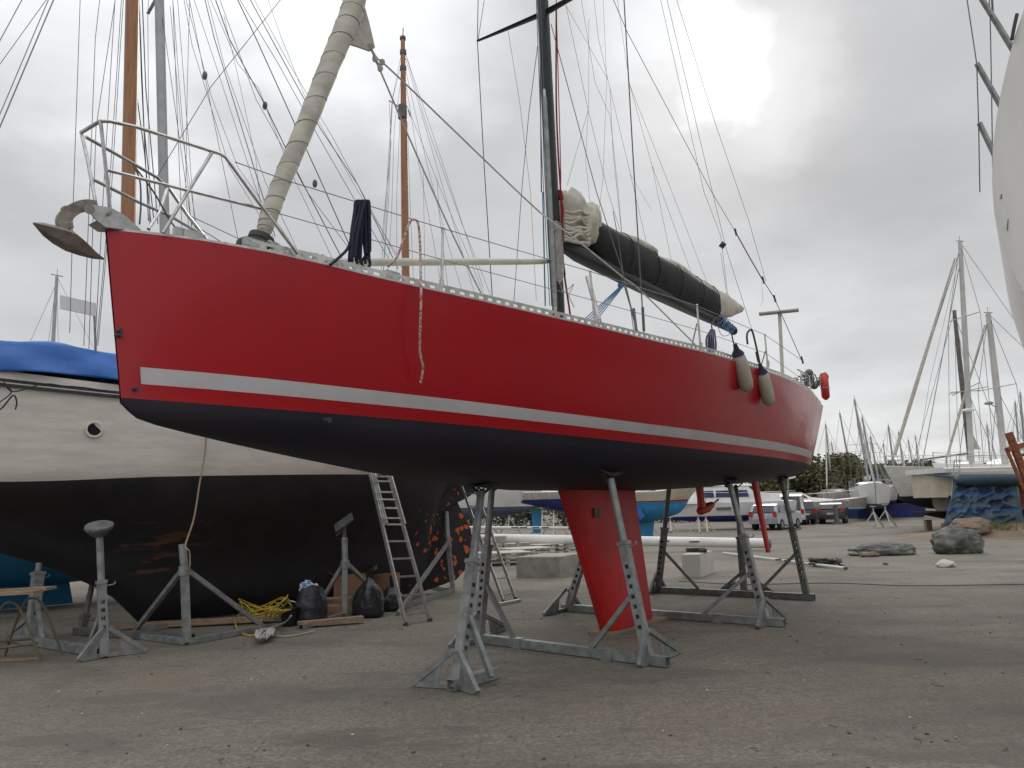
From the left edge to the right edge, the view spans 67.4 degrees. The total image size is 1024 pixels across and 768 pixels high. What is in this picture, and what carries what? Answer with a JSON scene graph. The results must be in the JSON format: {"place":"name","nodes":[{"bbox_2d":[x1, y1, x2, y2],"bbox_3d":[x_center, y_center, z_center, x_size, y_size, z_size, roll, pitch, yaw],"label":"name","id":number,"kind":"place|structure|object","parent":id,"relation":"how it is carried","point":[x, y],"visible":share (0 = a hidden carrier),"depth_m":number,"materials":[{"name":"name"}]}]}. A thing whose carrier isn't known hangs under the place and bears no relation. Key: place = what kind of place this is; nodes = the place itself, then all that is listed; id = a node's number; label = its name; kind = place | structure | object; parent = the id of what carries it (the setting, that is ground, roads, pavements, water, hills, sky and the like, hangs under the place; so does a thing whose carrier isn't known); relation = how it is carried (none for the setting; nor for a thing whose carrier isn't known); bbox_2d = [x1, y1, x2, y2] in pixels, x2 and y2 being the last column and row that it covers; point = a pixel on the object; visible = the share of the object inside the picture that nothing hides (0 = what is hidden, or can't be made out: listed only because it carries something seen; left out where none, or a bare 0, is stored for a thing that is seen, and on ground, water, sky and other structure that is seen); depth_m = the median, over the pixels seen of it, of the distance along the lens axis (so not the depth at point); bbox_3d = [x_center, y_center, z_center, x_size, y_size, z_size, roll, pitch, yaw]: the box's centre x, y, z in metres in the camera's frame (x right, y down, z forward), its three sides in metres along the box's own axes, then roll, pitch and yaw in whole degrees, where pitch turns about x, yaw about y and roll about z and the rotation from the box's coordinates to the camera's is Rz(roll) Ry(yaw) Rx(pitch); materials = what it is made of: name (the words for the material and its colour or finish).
{"place":"outdoors","nodes":[
{"label":"outdoors","id":0,"kind":"place"},
{"bbox_2d":[0,508,1023,767],"bbox_3d":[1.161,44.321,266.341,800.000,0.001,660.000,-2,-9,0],"label":"ground","id":1,"kind":"structure","parent":0,"point":[940,624],"depth_m":7.46,"materials":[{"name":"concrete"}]},
{"bbox_2d":[0,657,37,661],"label":"wood scrap","id":2,"kind":"object","parent":1,"relation":"on","point":[15,659],"visible":0.87,"depth_m":9.34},
{"bbox_2d":[3,563,53,639],"bbox_3d":[-6.736,3.100,10.937,1.178,1.078,0.394,-8,-11,35],"label":"boat prop","id":3,"kind":"object","parent":1,"relation":"on","point":[37,625],"visible":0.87,"depth_m":10.91,"materials":[{"name":"metal"}]},
{"bbox_2d":[0,586,63,662],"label":"trestle","id":4,"kind":"object","parent":1,"relation":"on","point":[19,591],"visible":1,"depth_m":9.50,"materials":[{"name":"wood"}]},
{"bbox_2d":[30,269,93,347],"bbox_3d":[-19.950,0.849,35.109,2.900,12.249,9.609,-9,-12,39],"label":"sailing yacht","id":5,"kind":"object","parent":1,"relation":"on","point":[55,311],"visible":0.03,"depth_m":35.03,"materials":[{"name":"silver metal"}]},
{"bbox_2d":[9,520,146,661],"bbox_3d":[-5.863,2.692,10.391,2.615,1.662,0.827,-10,-12,41],"label":"boat prop","id":6,"kind":"object","parent":1,"relation":"on","point":[90,649],"visible":0.98,"depth_m":9.56,"materials":[{"name":"metal"}]},
{"bbox_2d":[0,0,237,609],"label":"sailing boat","id":7,"kind":"object","parent":1,"relation":"on","point":[14,572],"visible":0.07,"depth_m":16.61,"materials":[{"name":"blue metal"}]},
{"bbox_2d":[72,585,194,638],"bbox_3d":[-5.612,3.294,11.075,2.836,0.704,0.535,-8,-11,35],"label":"boat prop","id":8,"kind":"object","parent":1,"relation":"on","point":[83,628],"visible":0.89,"depth_m":11.21,"materials":[{"name":"metal"}]},
{"bbox_2d":[110,615,276,628],"bbox_3d":[-4.898,3.685,11.888,2.426,0.085,0.160,0,-9,-8],"label":"timber","id":9,"kind":"object","parent":1,"relation":"on","point":[128,625],"visible":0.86,"depth_m":11.88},
{"bbox_2d":[132,544,279,644],"bbox_3d":[-4.862,3.018,11.499,2.296,1.318,1.574,-7,-11,32],"label":"tripod stand","id":10,"kind":"object","parent":1,"relation":"on","point":[184,572],"visible":0.87,"depth_m":10.56,"materials":[{"name":"metal"}]},
{"bbox_2d":[159,615,280,626],"bbox_3d":[-4.448,3.684,11.957,1.932,0.085,0.160,0,-9,-10],"label":"timber","id":11,"kind":"object","parent":1,"relation":"on","point":[198,622],"visible":0.43,"depth_m":11.81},
{"bbox_2d":[0,0,490,621],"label":"wooden ketch","id":12,"kind":"object","parent":11,"relation":"on","point":[74,462],"visible":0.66,"depth_m":12.02,"materials":[{"name":"cream paint"},{"name":"black paint"},{"name":"wood"}]},
{"bbox_2d":[0,340,118,409],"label":"tarpaulin","id":13,"kind":"object","parent":12,"relation":"on","point":[54,359],"visible":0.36,"depth_m":10.55,"materials":[{"name":"blue fabric"}]},
{"bbox_2d":[184,438,206,566],"bbox_3d":[-4.500,1.420,10.931,0.108,2.244,0.911,0,-9,-12],"label":"rope","id":14,"kind":"object","parent":12,"relation":"hanging from","point":[187,549],"visible":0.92,"depth_m":10.89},
{"bbox_2d":[234,594,291,636],"bbox_3d":[-3.793,3.481,11.635,0.918,0.397,2.420,1,-9,-15],"label":"cable heap","id":15,"kind":"object","parent":1,"relation":"on","point":[266,610],"visible":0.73,"depth_m":12.26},
{"bbox_2d":[255,615,314,639],"bbox_3d":[-3.396,3.356,10.671,0.799,0.300,1.231,-5,-10,23],"label":"rope tangle","id":16,"kind":"object","parent":1,"relation":"on","point":[268,632],"visible":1,"depth_m":10.59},
{"bbox_2d":[280,601,298,626],"bbox_3d":[-3.384,3.494,11.716,0.316,0.380,0.316,-2,-9,0],"label":"bucket","id":17,"kind":"object","parent":1,"relation":"on","point":[293,619],"visible":0.95,"depth_m":11.60,"materials":[{"name":"black plastic"}]},
{"bbox_2d":[295,580,327,620],"bbox_3d":[-3.093,3.371,11.880,0.503,0.659,0.446,-2,-9,0],"label":"bin bag","id":18,"kind":"object","parent":1,"relation":"on","point":[311,601],"visible":0.84,"depth_m":11.74,"materials":[{"name":"plastic"}]},
{"bbox_2d":[297,615,363,626],"bbox_3d":[-2.736,3.581,11.591,0.967,0.085,0.160,2,-10,-21],"label":"timber","id":19,"kind":"object","parent":1,"relation":"on","point":[338,620],"visible":1,"depth_m":11.55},
{"bbox_2d":[299,513,365,629],"bbox_3d":[-2.612,2.974,12.719,1.428,1.674,2.644,0,-9,-8],"label":"tripod stand","id":20,"kind":"object","parent":1,"relation":"on","point":[345,566],"visible":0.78,"depth_m":12.63,"materials":[{"name":"metal"}]},
{"bbox_2d":[327,604,341,615],"bbox_3d":[-2.940,3.687,12.428,0.300,0.200,0.300,3,-10,-28],"label":"carton","id":21,"kind":"object","parent":1,"relation":"on","point":[333,609],"visible":0.36,"depth_m":12.33,"materials":[{"name":"brown cardboard"}]},
{"bbox_2d":[326,596,351,610],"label":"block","id":22,"kind":"structure","parent":1,"relation":"on","point":[334,600],"depth_m":12.89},
{"bbox_2d":[328,565,376,598],"bbox_3d":[-2.975,3.716,14.178,0.992,0.698,0.450,1,-9,-14],"label":"carton","id":23,"kind":"object","parent":1,"relation":"on","point":[354,583],"visible":0.31,"depth_m":13.96,"materials":[{"name":"brown cardboard"}]},
{"bbox_2d":[352,566,384,617],"bbox_3d":[-2.339,3.379,12.505,0.537,0.801,0.470,-2,-9,0],"label":"bin bag","id":24,"kind":"object","parent":1,"relation":"on","point":[368,600],"visible":0.98,"depth_m":12.33,"materials":[{"name":"plastic"}]},
{"bbox_2d":[373,572,399,590],"bbox_3d":[-2.493,3.893,14.736,0.600,0.500,0.400,-2,-9,6],"label":"carton","id":25,"kind":"object","parent":1,"relation":"on","point":[382,581],"visible":0.21,"depth_m":14.56,"materials":[{"name":"brown cardboard"}]},
{"bbox_2d":[383,576,403,610],"bbox_3d":[-2.066,3.593,13.214,0.453,0.588,0.411,-2,-9,0],"label":"bin bag","id":26,"kind":"object","parent":1,"relation":"on","point":[390,598],"visible":0.52,"depth_m":13.04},
{"bbox_2d":[368,472,432,625],"bbox_3d":[-2.043,1.932,12.924,0.530,3.858,2.712,3,-10,-28],"label":"ladder","id":27,"kind":"object","parent":1,"relation":"on","point":[380,507],"visible":0.63,"depth_m":12.38,"materials":[{"name":"metal"}]},
{"bbox_2d":[396,511,455,615],"bbox_3d":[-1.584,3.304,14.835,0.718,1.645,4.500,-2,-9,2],"label":"tripod stand","id":28,"kind":"object","parent":1,"relation":"on","point":[407,602],"visible":0.92,"depth_m":15.39,"materials":[{"name":"metal"}]},
{"bbox_2d":[411,482,499,694],"bbox_3d":[-0.389,1.981,7.774,0.820,1.977,1.015,-8,-11,36],"label":"boat prop","id":29,"kind":"object","parent":1,"relation":"on","point":[464,678],"visible":1,"depth_m":7.50,"materials":[{"name":"metal"}]},
{"bbox_2d":[460,485,521,605],"bbox_3d":[-0.520,2.728,15.223,0.653,2.933,3.436,1,-10,-18],"label":"ladder","id":30,"kind":"object","parent":1,"relation":"on","point":[503,602],"visible":0.56,"depth_m":14.63,"materials":[{"name":"metal"}]},
{"bbox_2d":[479,537,515,554],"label":"curb stones","id":31,"kind":"object","parent":1,"relation":"on","point":[507,545],"visible":0.24,"depth_m":25.98,"materials":[{"name":"concrete"}]},
{"bbox_2d":[458,488,541,519],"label":"sailing boat","id":32,"kind":"object","parent":1,"relation":"on","point":[507,502],"visible":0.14,"depth_m":40.74,"materials":[{"name":"white plastic"}]},
{"bbox_2d":[477,550,531,565],"bbox_3d":[-0.274,5.239,23.103,1.500,0.380,1.129,1,-10,-17],"label":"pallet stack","id":33,"kind":"object","parent":1,"relation":"on","point":[506,556],"visible":0.45,"depth_m":22.87,"materials":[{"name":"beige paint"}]},
{"bbox_2d":[492,514,528,525],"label":"shrub","id":34,"kind":"object","parent":1,"relation":"on","point":[502,521],"visible":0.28,"depth_m":69.52,"materials":[{"name":"green plant"}]},
{"bbox_2d":[494,536,529,549],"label":"curb stones","id":35,"kind":"object","parent":1,"relation":"on","point":[500,539],"visible":0.32,"depth_m":26.55,"materials":[{"name":"concrete"}]},
{"bbox_2d":[470,526,569,529],"bbox_3d":[-0.143,6.808,36.382,5.782,0.322,0.151,-2,-9,0],"label":"spare mast","id":36,"kind":"object","parent":1,"relation":"on","point":[529,527],"visible":0.69,"depth_m":36.34,"materials":[{"name":"metal"}]},
{"bbox_2d":[504,506,547,525],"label":"shrub","id":37,"kind":"object","parent":1,"relation":"on","point":[527,514],"visible":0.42,"depth_m":67.47,"materials":[{"name":"green plant"}]},
{"bbox_2d":[499,546,554,558],"bbox_3d":[0.454,5.535,25.077,1.500,0.380,1.129,3,-10,-28],"label":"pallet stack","id":38,"kind":"object","parent":1,"relation":"on","point":[537,549],"visible":0.38,"depth_m":24.94,"materials":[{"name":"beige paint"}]},
{"bbox_2d":[520,491,564,532],"bbox_3d":[3.887,5.957,38.275,6.941,2.932,2.362,-2,-9,0],"label":"sailing boat","id":39,"kind":"object","parent":1,"relation":"on","point":[549,500],"visible":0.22,"depth_m":37.43,"materials":[{"name":"blue"}]},
{"bbox_2d":[518,543,569,552],"bbox_3d":[1.140,5.905,27.496,1.500,0.380,1.129,6,-12,-40],"label":"pallet stack","id":40,"kind":"object","parent":1,"relation":"on","point":[556,546],"visible":0.38,"depth_m":27.45,"materials":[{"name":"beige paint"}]},
{"bbox_2d":[516,553,578,577],"bbox_3d":[0.998,4.505,19.133,1.047,0.500,1.762,-7,-10,30],"label":"concrete block","id":41,"kind":"object","parent":1,"relation":"on","point":[550,565],"depth_m":18.54,"materials":[{"name":"concrete"}]},
{"bbox_2d":[481,534,770,548],"bbox_3d":[2.547,5.580,27.438,12.862,0.805,0.357,-3,-9,9],"label":"spare mast","id":42,"kind":"object","parent":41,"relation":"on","point":[673,541],"visible":0.46,"depth_m":26.89,"materials":[{"name":"metal"}]},
{"bbox_2d":[534,506,567,525],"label":"shrub","id":43,"kind":"object","parent":1,"relation":"on","point":[563,521],"visible":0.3,"depth_m":65.86,"materials":[{"name":"green plant"}]},
{"bbox_2d":[447,469,681,666],"bbox_3d":[0.699,2.154,9.537,3.059,2.123,1.620,-8,-11,34],"label":"boat cradle","id":44,"kind":"object","parent":1,"relation":"on","point":[645,656],"visible":0.85,"depth_m":8.69,"materials":[{"name":"metal"}]},
{"bbox_2d":[588,615,668,636],"bbox_3d":[1.665,3.381,10.762,0.320,0.040,1.750,-8,-11,36],"label":"keel board","id":45,"kind":"object","parent":1,"relation":"on","point":[654,619],"visible":0.5,"depth_m":10.37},
{"bbox_2d":[79,0,822,630],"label":"racing yacht","id":46,"kind":"object","parent":45,"relation":"on","point":[259,338],"visible":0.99,"depth_m":7.25,"materials":[{"name":"red paint"}]},
{"bbox_2d":[33,199,104,259],"bbox_3d":[-3.075,-1.116,5.341,0.248,0.420,0.436,-3,-9,12],"label":"anchor","id":47,"kind":"object","parent":46,"relation":"hanging from","point":[61,234],"visible":0.94,"depth_m":5.29,"materials":[{"name":"metal"}]},
{"bbox_2d":[329,199,371,269],"bbox_3d":[-1.354,-1.269,6.475,0.135,0.674,0.450,-10,-12,43],"label":"rope coil","id":48,"kind":"object","parent":46,"relation":"hanging from","point":[360,232],"visible":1,"depth_m":6.53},
{"bbox_2d":[387,218,423,382],"bbox_3d":[-0.928,-0.766,6.718,0.317,1.506,0.258,-2,-9,0],"label":"rope","id":49,"kind":"object","parent":46,"relation":"hanging from","point":[420,278],"visible":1,"depth_m":6.71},
{"bbox_2d":[323,258,550,265],"bbox_3d":[-0.641,-1.360,8.547,0.080,1.046,3.992,-8,-11,35],"label":"spinnaker pole","id":50,"kind":"object","parent":46,"relation":"attached to","point":[437,262],"visible":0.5,"depth_m":8.49,"materials":[{"name":"metal"}]},
{"bbox_2d":[543,89,556,315],"bbox_3d":[0.498,-2.424,10.121,0.100,3.145,0.063,1,-9,-14],"label":"spinnaker pole","id":51,"kind":"object","parent":46,"relation":"attached to","point":[549,201],"visible":0.88,"depth_m":10.09,"materials":[{"name":"metal"}]},
{"bbox_2d":[553,221,573,306],"bbox_3d":[0.676,-1.601,10.227,0.077,1.126,0.431,-8,-11,35],"label":"rope coil","id":52,"kind":"object","parent":46,"relation":"hanging from","point":[557,241],"visible":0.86,"depth_m":10.14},
{"bbox_2d":[705,320,716,352],"bbox_3d":[3.287,-0.802,12.719,0.181,0.663,0.579,-4,-9,15],"label":"rope coil","id":53,"kind":"object","parent":46,"relation":"hanging from","point":[710,343],"visible":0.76,"depth_m":12.59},
{"bbox_2d":[717,314,734,335],"bbox_3d":[4.093,-1.108,14.764,0.108,0.434,0.833,-8,-11,36],"label":"rope tangle","id":54,"kind":"object","parent":46,"relation":"attached to","point":[727,328],"visible":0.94,"depth_m":14.79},
{"bbox_2d":[731,333,752,391],"bbox_3d":[3.131,-0.300,10.482,0.200,0.804,0.433,-8,-11,36],"label":"fender","id":55,"kind":"object","parent":46,"relation":"hanging from","point":[745,379],"visible":0.95,"depth_m":10.39,"materials":[{"name":"white plastic"}]},
{"bbox_2d":[746,329,760,362],"bbox_3d":[3.583,-0.552,11.406,0.029,0.529,0.510,-8,-11,36],"label":"rope","id":56,"kind":"object","parent":46,"relation":"hanging from","point":[751,330],"visible":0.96,"depth_m":11.47,"materials":[{"name":"black rubber"}]},
{"bbox_2d":[755,352,774,405],"bbox_3d":[3.674,-0.081,11.166,0.190,0.795,0.364,-8,-11,36],"label":"fender","id":57,"kind":"object","parent":46,"relation":"hanging from","point":[767,395],"visible":0.96,"depth_m":11.07,"materials":[{"name":"white plastic"}]},
{"bbox_2d":[819,372,829,399],"bbox_3d":[6.826,0.049,16.760,0.200,0.636,0.596,-5,-10,22],"label":"life ring","id":58,"kind":"object","parent":46,"relation":"attached to","point":[824,388],"visible":0.98,"depth_m":16.54,"materials":[{"name":"red plastic"}]},
{"bbox_2d":[543,478,786,628],"bbox_3d":[2.248,2.479,11.661,3.625,2.083,1.085,-7,-11,32],"label":"boat cradle","id":59,"kind":"object","parent":1,"relation":"on","point":[763,618],"visible":0.71,"depth_m":11.03,"materials":[{"name":"metal"}]},
{"bbox_2d":[635,488,695,536],"bbox_3d":[6.206,5.586,35.277,5.070,2.958,2.650,-2,-9,0],"label":"sailing boat","id":60,"kind":"object","parent":1,"relation":"on","point":[650,506],"visible":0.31,"depth_m":34.61,"materials":[{"name":"beige paint"}]},
{"bbox_2d":[682,550,713,576],"bbox_3d":[4.420,4.227,18.236,0.394,0.589,1.379,-6,-10,27],"label":"concrete block","id":61,"kind":"object","parent":1,"relation":"on","point":[696,564],"depth_m":17.71,"materials":[{"name":"concrete"}]},
{"bbox_2d":[686,547,706,552],"bbox_3d":[4.392,3.955,18.280,0.420,0.100,0.400,-2,-9,0],"label":"timber scrap","id":62,"kind":"object","parent":61,"relation":"on","point":[699,550],"visible":1,"depth_m":18.28,"materials":[{"name":"black wood"}]},
{"bbox_2d":[649,476,815,599],"bbox_3d":[3.873,2.777,14.049,3.039,2.163,1.014,-8,-11,33],"label":"boat cradle","id":63,"kind":"object","parent":1,"relation":"on","point":[657,585],"visible":0.85,"depth_m":13.82,"materials":[{"name":"metal"}]},
{"bbox_2d":[668,484,796,521],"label":"motor cruiser","id":64,"kind":"object","parent":1,"relation":"on","point":[722,510],"visible":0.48,"depth_m":46.74,"materials":[{"name":"silver metal"}]},
{"bbox_2d":[720,483,773,591],"bbox_3d":[4.371,2.890,14.590,0.849,2.069,0.750,-2,-9,0],"label":"boat prop","id":65,"kind":"object","parent":1,"relation":"on","point":[742,571],"visible":0.44,"depth_m":14.50,"materials":[{"name":"metal"}]},
{"bbox_2d":[748,504,801,529],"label":"parked car","id":66,"kind":"object","parent":1,"relation":"on","point":[774,515],"visible":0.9,"depth_m":44.13,"materials":[{"name":"silver metal"}]},
{"bbox_2d":[749,475,808,495],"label":"tree","id":67,"kind":"object","parent":1,"relation":"on","point":[766,486],"visible":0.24,"depth_m":66.45,"materials":[{"name":"green plant"}]},
{"bbox_2d":[723,552,847,569],"bbox_3d":[7.355,4.899,21.457,0.348,0.082,6.753,0,-9,-10],"label":"spare mast","id":68,"kind":"object","parent":1,"relation":"on","point":[804,562],"visible":0.81,"depth_m":20.42,"materials":[{"name":"metal"}]},
{"bbox_2d":[780,494,809,524],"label":"parked van","id":69,"kind":"object","parent":1,"relation":"on","point":[800,505],"visible":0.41,"depth_m":51.41,"materials":[{"name":"white paint"}]},
{"bbox_2d":[801,500,816,523],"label":"parked car","id":70,"kind":"object","parent":1,"relation":"on","point":[810,511],"visible":0.34,"depth_m":51.94,"materials":[{"name":"green paint"}]},
{"bbox_2d":[777,462,846,497],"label":"tree","id":71,"kind":"object","parent":1,"relation":"on","point":[804,481],"visible":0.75,"depth_m":67.81,"materials":[{"name":"green plant"}]},
{"bbox_2d":[779,489,866,512],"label":"motor boat","id":72,"kind":"object","parent":1,"relation":"on","point":[854,504],"visible":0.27,"depth_m":56.65,"materials":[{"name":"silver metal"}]},
{"bbox_2d":[808,557,843,566],"bbox_3d":[7.999,4.542,19.545,0.926,0.240,0.623,-2,-9,0],"label":"rigging tangle","id":73,"kind":"object","parent":1,"relation":"on","point":[832,561],"visible":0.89,"depth_m":19.37,"materials":[{"name":"black metal"}]},
{"bbox_2d":[818,502,847,523],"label":"parked car","id":74,"kind":"object","parent":1,"relation":"on","point":[825,511],"visible":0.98,"depth_m":51.98,"materials":[{"name":"black paint"}]},
{"bbox_2d":[816,422,850,498],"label":"sailing yacht","id":75,"kind":"object","parent":1,"relation":"on","point":[839,495],"visible":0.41,"depth_m":66.10,"materials":[{"name":"white paint"}]},
{"bbox_2d":[810,452,860,495],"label":"tree","id":76,"kind":"object","parent":1,"relation":"on","point":[845,457],"visible":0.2,"depth_m":70.92,"materials":[{"name":"green plant"}]},
{"bbox_2d":[831,504,842,523],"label":"post","id":77,"kind":"object","parent":1,"relation":"on","point":[836,513],"visible":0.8,"depth_m":51.35,"materials":[{"name":"metal"}]},
{"bbox_2d":[822,452,869,488],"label":"tree","id":78,"kind":"object","parent":1,"relation":"on","point":[853,474],"visible":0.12,"depth_m":72.21,"materials":[{"name":"green plant"}]},
{"bbox_2d":[835,410,864,489],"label":"sailing yacht","id":79,"kind":"object","parent":1,"relation":"on","point":[844,439],"visible":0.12,"depth_m":75.55,"materials":[{"name":"white metal"}]},
{"bbox_2d":[679,581,1023,585],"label":"ground cable","id":80,"kind":"object","parent":1,"relation":"on","point":[876,584],"visible":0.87,"depth_m":14.81,"materials":[{"name":"black rubber"}]},
{"bbox_2d":[847,398,889,518],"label":"sailing yacht","id":81,"kind":"object","parent":1,"relation":"on","point":[880,498],"visible":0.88,"depth_m":57.58,"materials":[{"name":"white paint"}]},
{"bbox_2d":[844,459,892,483],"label":"tree","id":82,"kind":"object","parent":1,"relation":"on","point":[880,472],"visible":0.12,"depth_m":75.38,"materials":[{"name":"green plant"}]},
{"bbox_2d":[858,551,880,556],"bbox_3d":[10.396,4.946,22.333,0.637,0.156,0.325,-2,-9,0],"label":"rock","id":83,"kind":"object","parent":1,"relation":"on","point":[870,554],"visible":1,"depth_m":22.24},
{"bbox_2d":[855,416,896,503],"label":"sailing yacht","id":84,"kind":"object","parent":1,"relation":"on","point":[864,431],"visible":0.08,"depth_m":65.89,"materials":[{"name":"white paint"}]},
{"bbox_2d":[861,435,897,517],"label":"sailing yacht","id":85,"kind":"object","parent":1,"relation":"on","point":[893,495],"visible":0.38,"depth_m":63.04,"materials":[{"name":"white paint"}]},
{"bbox_2d":[847,542,916,555],"bbox_3d":[11.093,4.904,22.934,2.135,0.393,1.010,-2,-9,0],"label":"rock","id":86,"kind":"object","parent":1,"relation":"on","point":[889,548],"visible":0.83,"depth_m":22.64,"materials":[{"name":"stone"}]},
{"bbox_2d":[847,503,923,518],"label":"boat","id":87,"kind":"object","parent":1,"relation":"on","point":[903,510],"visible":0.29,"depth_m":63.51,"materials":[{"name":"fabric"}]},
{"bbox_2d":[879,426,906,503],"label":"sailing yacht","id":88,"kind":"object","parent":1,"relation":"on","point":[899,501],"visible":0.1,"depth_m":69.69,"materials":[{"name":"white paint"}]},
{"bbox_2d":[935,559,955,567],"bbox_3d":[10.466,4.319,18.506,0.483,0.180,0.335,-2,-9,0],"label":"rock","id":89,"kind":"object","parent":1,"relation":"on","point":[944,563],"visible":1,"depth_m":18.42,"materials":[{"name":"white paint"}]},
{"bbox_2d":[883,236,1012,508],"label":"cruising ketch","id":90,"kind":"object","parent":1,"relation":"on","point":[901,481],"visible":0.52,"depth_m":41.14,"materials":[{"name":"white metal"}]},
{"bbox_2d":[912,310,996,465],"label":"cruising yacht","id":91,"kind":"object","parent":1,"relation":"on","point":[958,348],"visible":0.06,"depth_m":60.62,"materials":[{"name":"white metal"}]},
{"bbox_2d":[891,523,1023,538],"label":"dirt bank","id":92,"kind":"structure","parent":1,"relation":"on","point":[997,533],"depth_m":31.25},
{"bbox_2d":[990,517,1023,529],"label":"grass","id":93,"kind":"structure","parent":92,"relation":"on","point":[995,525],"depth_m":31.76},
{"bbox_2d":[930,526,984,553],"bbox_3d":[13.221,4.623,22.869,1.508,0.815,1.077,-2,-9,0],"label":"rock","id":94,"kind":"object","parent":1,"relation":"on","point":[952,540],"visible":1,"depth_m":22.50,"materials":[{"name":"stone"}]},
{"bbox_2d":[905,454,1023,528],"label":"motor cruiser","id":95,"kind":"object","parent":1,"relation":"on","point":[937,490],"visible":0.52,"depth_m":35.99,"materials":[{"name":"cream paint"},{"name":"blue tarpaulin"}]},
{"bbox_2d":[949,517,992,534],"bbox_3d":[18.659,5.815,31.190,1.733,0.812,1.378,-2,-9,0],"label":"rock","id":96,"kind":"object","parent":1,"relation":"on","point":[980,526],"visible":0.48,"depth_m":30.80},
{"bbox_2d":[927,474,1023,525],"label":"tarpaulin shelter","id":97,"kind":"object","parent":1,"relation":"on","point":[992,498],"visible":0.81,"depth_m":33.33,"materials":[{"name":"fabric"}]},
{"bbox_2d":[932,307,1023,467],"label":"cruising yacht","id":98,"kind":"object","parent":1,"relation":"on","point":[1003,460],"visible":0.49,"depth_m":39.16,"materials":[{"name":"white metal"}]},
{"bbox_2d":[966,0,1023,348],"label":"sailing yacht","id":99,"kind":"object","parent":1,"relation":"on","point":[1006,149],"visible":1,"depth_m":5.30,"materials":[{"name":"metal"}]},
{"bbox_2d":[1004,432,1023,489],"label":"steel frame","id":100,"kind":"object","parent":1,"relation":"on","point":[1014,447],"visible":1,"depth_m":32.29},
{"bbox_2d":[1007,398,1023,455],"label":"sailing yacht","id":101,"kind":"object","parent":1,"relation":"on","point":[1015,412],"visible":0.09,"depth_m":66.10,"materials":[{"name":"silver metal"}]},
{"bbox_2d":[1011,391,1023,452],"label":"sailing yacht","id":102,"kind":"object","parent":1,"relation":"on","point":[1021,398],"visible":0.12,"depth_m":70.16,"materials":[{"name":"silver metal"}]},
{"bbox_2d":[0,0,1023,491],"label":"sky","id":103,"kind":"structure","parent":0,"point":[848,129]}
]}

